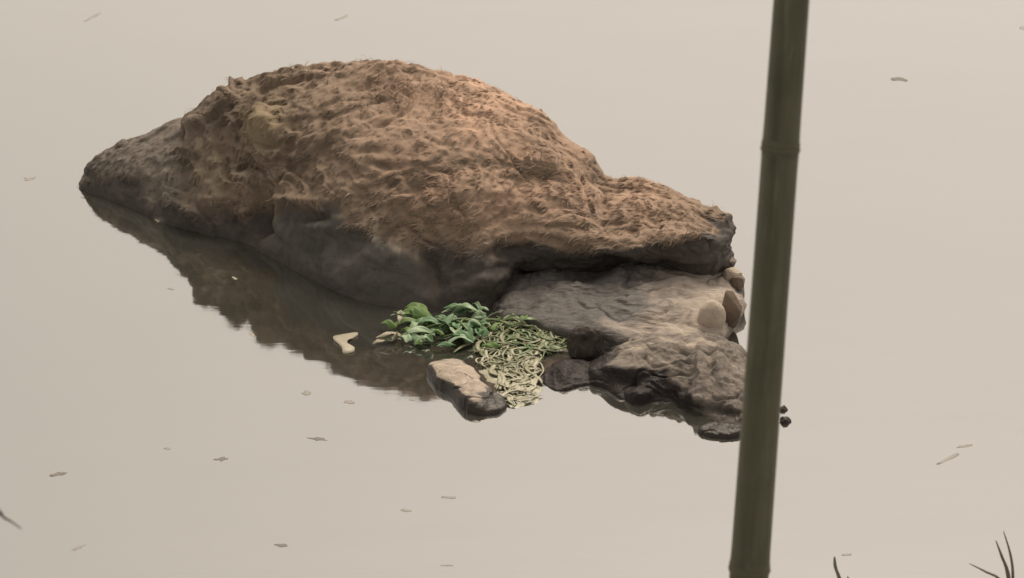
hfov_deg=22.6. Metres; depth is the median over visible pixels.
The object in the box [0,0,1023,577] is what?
water
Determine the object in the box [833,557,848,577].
sunken stalk
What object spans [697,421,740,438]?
flat stone
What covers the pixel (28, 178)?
leaf fleck
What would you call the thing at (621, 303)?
rock shelf
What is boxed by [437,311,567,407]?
pond weed
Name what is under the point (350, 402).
leaf fleck
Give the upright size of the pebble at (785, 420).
0.032 m
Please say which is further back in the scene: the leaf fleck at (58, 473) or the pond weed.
the pond weed
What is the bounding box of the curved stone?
[426,359,506,415]
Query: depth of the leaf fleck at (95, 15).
8.48 m
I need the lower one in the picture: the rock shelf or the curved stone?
the curved stone
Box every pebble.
[780,405,787,411]
[780,416,791,423]
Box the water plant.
[373,301,538,348]
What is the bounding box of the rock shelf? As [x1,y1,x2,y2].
[492,262,746,349]
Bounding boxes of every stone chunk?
[723,267,741,280]
[729,257,736,266]
[731,275,743,290]
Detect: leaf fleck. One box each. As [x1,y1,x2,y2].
[24,177,34,180]
[49,472,66,476]
[84,12,100,21]
[213,457,227,460]
[274,544,286,546]
[302,390,310,394]
[309,437,326,440]
[344,400,354,403]
[441,496,455,498]
[891,77,907,80]
[937,453,958,463]
[956,444,971,447]
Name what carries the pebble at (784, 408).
on the water
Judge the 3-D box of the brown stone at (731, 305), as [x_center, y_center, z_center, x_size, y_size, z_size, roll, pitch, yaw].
[0.490,0.048,5.727,0.046,0.091,0.059,-6,21,-16]
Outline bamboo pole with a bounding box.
[728,0,809,577]
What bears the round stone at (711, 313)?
on the rock shelf
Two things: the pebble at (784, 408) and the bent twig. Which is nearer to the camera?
the bent twig
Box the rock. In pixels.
[541,332,745,423]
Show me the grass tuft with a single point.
(1005, 567)
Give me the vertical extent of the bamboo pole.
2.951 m
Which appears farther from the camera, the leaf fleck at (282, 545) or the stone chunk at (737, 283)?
the stone chunk at (737, 283)
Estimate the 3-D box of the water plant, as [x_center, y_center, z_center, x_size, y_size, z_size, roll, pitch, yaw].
[-0.123,0.073,5.731,0.369,0.047,0.258,0,20,0]
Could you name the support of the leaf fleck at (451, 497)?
on the water
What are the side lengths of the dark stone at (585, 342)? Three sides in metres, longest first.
0.089 x 0.079 x 0.068 m
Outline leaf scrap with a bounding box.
[333,332,357,353]
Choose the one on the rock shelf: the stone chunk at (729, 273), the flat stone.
the stone chunk at (729, 273)
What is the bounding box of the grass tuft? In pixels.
[969,531,1013,577]
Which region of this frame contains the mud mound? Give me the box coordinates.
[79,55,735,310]
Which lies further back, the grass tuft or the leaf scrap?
the leaf scrap
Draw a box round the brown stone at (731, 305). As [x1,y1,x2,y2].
[722,290,741,327]
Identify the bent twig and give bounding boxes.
[0,510,21,528]
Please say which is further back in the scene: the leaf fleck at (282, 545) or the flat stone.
the flat stone
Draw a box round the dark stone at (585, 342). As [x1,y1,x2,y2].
[567,324,603,360]
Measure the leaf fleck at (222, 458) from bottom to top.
0.001 m
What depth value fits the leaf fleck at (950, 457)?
5.08 m
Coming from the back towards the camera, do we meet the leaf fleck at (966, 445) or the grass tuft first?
the leaf fleck at (966, 445)
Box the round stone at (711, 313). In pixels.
[698,300,725,328]
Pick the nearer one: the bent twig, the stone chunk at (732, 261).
the bent twig
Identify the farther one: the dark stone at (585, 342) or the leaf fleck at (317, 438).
the dark stone at (585, 342)
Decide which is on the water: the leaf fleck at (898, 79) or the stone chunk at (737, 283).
the leaf fleck at (898, 79)
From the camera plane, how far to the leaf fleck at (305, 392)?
5.40 m

